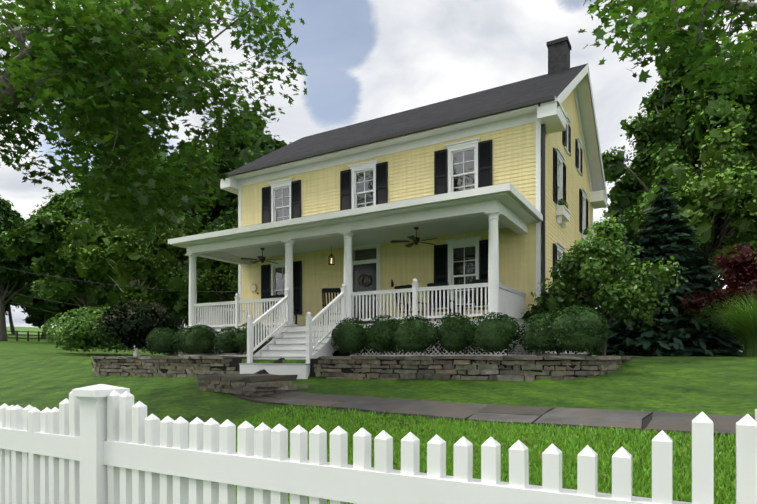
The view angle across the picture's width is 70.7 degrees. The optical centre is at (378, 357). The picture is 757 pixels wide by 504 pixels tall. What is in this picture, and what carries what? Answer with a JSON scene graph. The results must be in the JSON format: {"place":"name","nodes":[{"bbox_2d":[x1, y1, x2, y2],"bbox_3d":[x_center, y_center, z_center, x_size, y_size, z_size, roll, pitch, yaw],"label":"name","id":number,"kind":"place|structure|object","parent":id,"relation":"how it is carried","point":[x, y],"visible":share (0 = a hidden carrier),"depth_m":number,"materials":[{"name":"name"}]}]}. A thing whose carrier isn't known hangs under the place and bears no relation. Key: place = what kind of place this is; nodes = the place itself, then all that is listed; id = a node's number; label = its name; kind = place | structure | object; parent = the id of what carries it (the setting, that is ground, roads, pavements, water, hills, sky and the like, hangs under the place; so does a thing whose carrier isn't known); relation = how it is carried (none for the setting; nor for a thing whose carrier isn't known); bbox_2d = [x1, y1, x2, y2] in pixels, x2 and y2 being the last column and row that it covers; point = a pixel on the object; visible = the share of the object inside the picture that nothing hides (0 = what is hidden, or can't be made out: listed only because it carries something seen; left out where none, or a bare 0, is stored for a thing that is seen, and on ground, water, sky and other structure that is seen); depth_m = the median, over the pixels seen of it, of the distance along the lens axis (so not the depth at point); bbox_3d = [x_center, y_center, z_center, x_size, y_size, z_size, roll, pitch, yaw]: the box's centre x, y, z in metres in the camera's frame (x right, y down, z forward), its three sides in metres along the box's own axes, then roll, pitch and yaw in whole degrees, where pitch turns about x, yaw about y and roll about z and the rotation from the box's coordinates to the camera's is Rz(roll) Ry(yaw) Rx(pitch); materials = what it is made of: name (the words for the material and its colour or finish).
{"place":"outdoors","nodes":[
{"label":"outdoors","id":0,"kind":"place"},
{"bbox_2d":[66,299,100,309],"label":"tree","id":1,"kind":"object","parent":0,"point":[74,303],"depth_m":99.43,"materials":[{"name":"green plant"}]},
{"bbox_2d":[0,326,756,503],"bbox_3d":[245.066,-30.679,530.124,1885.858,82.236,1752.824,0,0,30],"label":"ground","id":2,"kind":"structure","parent":0,"point":[41,374],"depth_m":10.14,"materials":[{"name":"green plant"}]},
{"bbox_2d":[5,303,25,333],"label":"tree","id":3,"kind":"object","parent":2,"relation":"on","point":[12,328],"depth_m":122.16,"materials":[{"name":"brown plant"}]},
{"bbox_2d":[0,195,46,340],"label":"tree","id":4,"kind":"object","parent":2,"relation":"on","point":[28,258],"depth_m":70.23,"materials":[{"name":"green plant"}]},
{"bbox_2d":[7,331,64,341],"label":"paddock fence","id":5,"kind":"object","parent":2,"relation":"on","point":[28,338],"visible":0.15,"depth_m":76.01,"materials":[{"name":"black wood"}]},
{"bbox_2d":[5,277,103,337],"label":"tree","id":6,"kind":"object","parent":2,"relation":"on","point":[55,308],"depth_m":92.41,"materials":[{"name":"green plant"}]},
{"bbox_2d":[0,188,120,309],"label":"tree","id":7,"kind":"object","parent":2,"relation":"on","point":[36,238],"depth_m":55.22,"materials":[{"name":"green plant"}]},
{"bbox_2d":[44,253,122,308],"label":"tree","id":8,"kind":"object","parent":2,"relation":"on","point":[119,291],"depth_m":73.60,"materials":[{"name":"green plant"}]},
{"bbox_2d":[42,303,142,351],"bbox_3d":[-18.924,-1.958,36.532,8.785,3.268,6.404,0,0,30],"label":"shrub","id":9,"kind":"object","parent":2,"relation":"on","point":[75,324],"depth_m":34.39,"materials":[{"name":"green plant"}]},
{"bbox_2d":[56,193,189,355],"bbox_3d":[-13.900,-5.189,30.603,6.773,10.407,7.536,0,0,30],"label":"tree","id":10,"kind":"object","parent":2,"relation":"on","point":[120,270],"depth_m":28.69,"materials":[{"name":"green plant"}]},
{"bbox_2d":[96,300,182,352],"bbox_3d":[-8.411,-1.100,19.169,3.075,1.935,3.063,0,0,30],"label":"shrub","id":11,"kind":"object","parent":2,"relation":"on","point":[127,331],"depth_m":18.37,"materials":[{"name":"green plant"}]},
{"bbox_2d":[66,138,237,355],"bbox_3d":[-15.594,-8.356,40.390,13.777,16.717,14.085,0,0,30],"label":"tree","id":12,"kind":"object","parent":2,"relation":"on","point":[222,205],"depth_m":38.97,"materials":[{"name":"green plant"}]},
{"bbox_2d":[0,0,308,249],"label":"canopy","id":13,"kind":"object","parent":2,"relation":"on","point":[165,183],"depth_m":8.98,"materials":[{"name":"green plant"}]},
{"bbox_2d":[132,213,224,355],"bbox_3d":[-12.245,-4.527,33.385,6.363,9.090,6.505,0,0,30],"label":"tree","id":14,"kind":"object","parent":2,"relation":"on","point":[191,220],"depth_m":32.75,"materials":[{"name":"green plant"}]},
{"bbox_2d":[170,326,199,354],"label":"boxwood","id":15,"kind":"object","parent":2,"relation":"on","point":[176,341],"depth_m":16.93,"materials":[{"name":"green plant"}]},
{"bbox_2d":[155,296,232,325],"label":"tree","id":16,"kind":"object","parent":2,"relation":"on","point":[186,323],"depth_m":110.75,"materials":[{"name":"green plant"}]},
{"bbox_2d":[155,224,237,327],"bbox_3d":[-9.185,-3.721,30.337,6.380,7.476,5.820,0,0,30],"label":"tree","id":17,"kind":"object","parent":2,"relation":"on","point":[180,284],"depth_m":29.45,"materials":[{"name":"green plant"}]},
{"bbox_2d":[180,324,218,354],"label":"boxwood","id":18,"kind":"object","parent":2,"relation":"on","point":[203,327],"depth_m":16.20,"materials":[{"name":"green plant"}]},
{"bbox_2d":[187,101,291,231],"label":"tree","id":19,"kind":"object","parent":2,"relation":"on","point":[257,149],"depth_m":40.81,"materials":[{"name":"green plant"}]},
{"bbox_2d":[197,373,307,395],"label":"stone wall","id":20,"kind":"structure","parent":2,"relation":"on","point":[253,384],"depth_m":11.22,"materials":[{"name":"grey stone"}]},
{"bbox_2d":[331,317,369,354],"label":"boxwood","id":21,"kind":"object","parent":2,"relation":"on","point":[338,326],"depth_m":13.60,"materials":[{"name":"green plant"}]},
{"bbox_2d":[91,355,640,380],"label":"stone wall","id":22,"kind":"structure","parent":2,"relation":"on","point":[512,368],"depth_m":11.90,"materials":[{"name":"grey stone"}]},
{"bbox_2d":[145,327,176,354],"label":"boxwood","id":23,"kind":"object","parent":22,"relation":"on","point":[157,332],"depth_m":17.20,"materials":[{"name":"green plant"}]},
{"bbox_2d":[213,327,244,354],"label":"boxwood","id":24,"kind":"object","parent":22,"relation":"on","point":[228,335],"depth_m":15.82,"materials":[{"name":"green plant"}]},
{"bbox_2d":[233,321,271,353],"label":"boxwood","id":25,"kind":"object","parent":22,"relation":"on","point":[235,338],"depth_m":15.36,"materials":[{"name":"green plant"}]},
{"bbox_2d":[518,312,566,353],"bbox_3d":[3.595,-0.518,11.464,1.180,0.930,1.157,0,0,30],"label":"boxwood","id":26,"kind":"object","parent":22,"relation":"on","point":[536,317],"depth_m":11.19,"materials":[{"name":"green plant"}]},
{"bbox_2d":[0,384,756,503],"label":"picket fence","id":27,"kind":"object","parent":2,"relation":"on","point":[101,444],"visible":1,"depth_m":2.49,"materials":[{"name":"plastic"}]},
{"bbox_2d":[362,315,400,353],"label":"boxwood","id":28,"kind":"object","parent":2,"relation":"on","point":[391,320],"depth_m":13.08,"materials":[{"name":"green plant"}]},
{"bbox_2d":[168,36,607,378],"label":"house","id":29,"kind":"structure","parent":2,"relation":"on","point":[479,185],"depth_m":16.50,"materials":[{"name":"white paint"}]},
{"bbox_2d":[0,267,237,322],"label":"wires","id":30,"kind":"object","parent":29,"relation":"attached to","point":[90,282],"visible":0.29,"depth_m":18.40,"materials":[{"name":"black"}]},
{"bbox_2d":[240,227,487,326],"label":"porch furnishings","id":31,"kind":"object","parent":29,"relation":"on","point":[254,287],"visible":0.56,"depth_m":15.64,"materials":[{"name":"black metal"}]},
{"bbox_2d":[558,199,567,208],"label":"box plant","id":32,"kind":"object","parent":29,"relation":"on","point":[559,200],"depth_m":16.69,"materials":[{"name":"green plant"}]},
{"bbox_2d":[387,315,440,353],"bbox_3d":[0.894,-0.545,12.787,1.368,0.953,1.310,0,0,30],"label":"boxwood","id":33,"kind":"object","parent":2,"relation":"on","point":[413,318],"depth_m":12.42,"materials":[{"name":"green plant"}]},
{"bbox_2d":[433,312,475,353],"bbox_3d":[1.832,-0.569,12.582,1.163,0.995,1.007,0,0,30],"label":"boxwood","id":34,"kind":"object","parent":2,"relation":"on","point":[458,315],"depth_m":12.32,"materials":[{"name":"green plant"}]},
{"bbox_2d":[467,312,519,353],"bbox_3d":[2.562,-0.535,11.829,1.198,0.951,1.096,0,0,30],"label":"boxwood","id":35,"kind":"object","parent":2,"relation":"on","point":[505,317],"depth_m":11.54,"materials":[{"name":"green plant"}]},
{"bbox_2d":[286,418,735,485],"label":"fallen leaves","id":36,"kind":"object","parent":2,"relation":"on","point":[526,439],"visible":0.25,"depth_m":5.68,"materials":[{"name":"green plant"}]},
{"bbox_2d":[546,305,608,353],"bbox_3d":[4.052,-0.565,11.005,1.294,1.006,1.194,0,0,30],"label":"boxwood","id":37,"kind":"object","parent":2,"relation":"on","point":[569,311],"depth_m":10.65,"materials":[{"name":"green plant"}]},
{"bbox_2d":[531,215,687,355],"bbox_3d":[5.645,-1.748,13.179,3.483,3.513,3.323,0,0,30],"label":"shrub","id":38,"kind":"object","parent":2,"relation":"on","point":[605,273],"depth_m":12.65,"materials":[{"name":"green plant"}]},
{"bbox_2d":[589,177,744,356],"bbox_3d":[11.456,-3.224,21.661,6.080,8.140,6.164,0,0,30],"label":"spruce","id":39,"kind":"object","parent":2,"relation":"on","point":[672,336],"depth_m":20.35,"materials":[{"name":"green plant"}]},
{"bbox_2d":[578,0,756,108],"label":"canopy","id":40,"kind":"object","parent":2,"relation":"on","point":[656,23],"depth_m":5.01,"materials":[{"name":"green plant"}]},
{"bbox_2d":[601,35,756,221],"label":"tree","id":41,"kind":"object","parent":2,"relation":"on","point":[665,152],"depth_m":43.53,"materials":[{"name":"green plant"}]},
{"bbox_2d":[630,121,756,287],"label":"tree","id":42,"kind":"object","parent":2,"relation":"on","point":[681,179],"depth_m":30.69,"materials":[{"name":"green plant"}]},
{"bbox_2d":[680,244,756,339],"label":"shrub","id":43,"kind":"object","parent":2,"relation":"on","point":[741,262],"depth_m":18.86,"materials":[{"name":"red plant"}]},
{"bbox_2d":[0,0,756,327],"label":"sky","id":44,"kind":"structure","parent":0,"point":[363,60],"materials":[{"name":"white"}]},
{"bbox_2d":[228,358,754,435],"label":"flagstone path","id":45,"kind":"structure","parent":0,"point":[642,420],"depth_m":7.56,"materials":[{"name":"grey stone"}]},
{"bbox_2d":[520,279,598,355],"bbox_3d":[4.787,-1.045,14.175,2.325,2.111,1.704,0,0,30],"label":"shrub","id":46,"kind":"object","parent":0,"point":[527,315],"depth_m":14.11,"materials":[{"name":"green plant"}]},
{"bbox_2d":[601,209,631,350],"bbox_3d":[13.836,-4.264,30.654,4.010,8.536,4.227,0,0,30],"label":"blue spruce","id":47,"kind":"object","parent":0,"point":[619,210],"depth_m":30.48,"materials":[{"name":"plant"}]},
{"bbox_2d":[604,185,722,278],"bbox_3d":[19.731,-5.905,37.712,10.074,11.891,9.144,0,0,30],"label":"tree","id":48,"kind":"object","parent":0,"point":[629,234],"depth_m":36.63,"materials":[{"name":"green plant"}]},
{"bbox_2d":[704,22,756,109],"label":"tree","id":49,"kind":"object","parent":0,"point":[743,65],"depth_m":49.24,"materials":[{"name":"green plant"}]},
{"bbox_2d":[739,101,756,236],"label":"tree","id":50,"kind":"object","parent":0,"point":[753,143],"depth_m":40.11,"materials":[{"name":"green plant"}]},
{"bbox_3d":[23.785,-0.013,11.918,32.197,0.030,14.849,0,0,30],"label":"bed","id":51,"kind":"object","parent":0,"visible":0},
{"bbox_2d":[686,289,756,355],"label":"ornamental grass","id":52,"kind":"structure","parent":51,"relation":"on","point":[744,322],"depth_m":13.52,"materials":[{"name":"green plant"}]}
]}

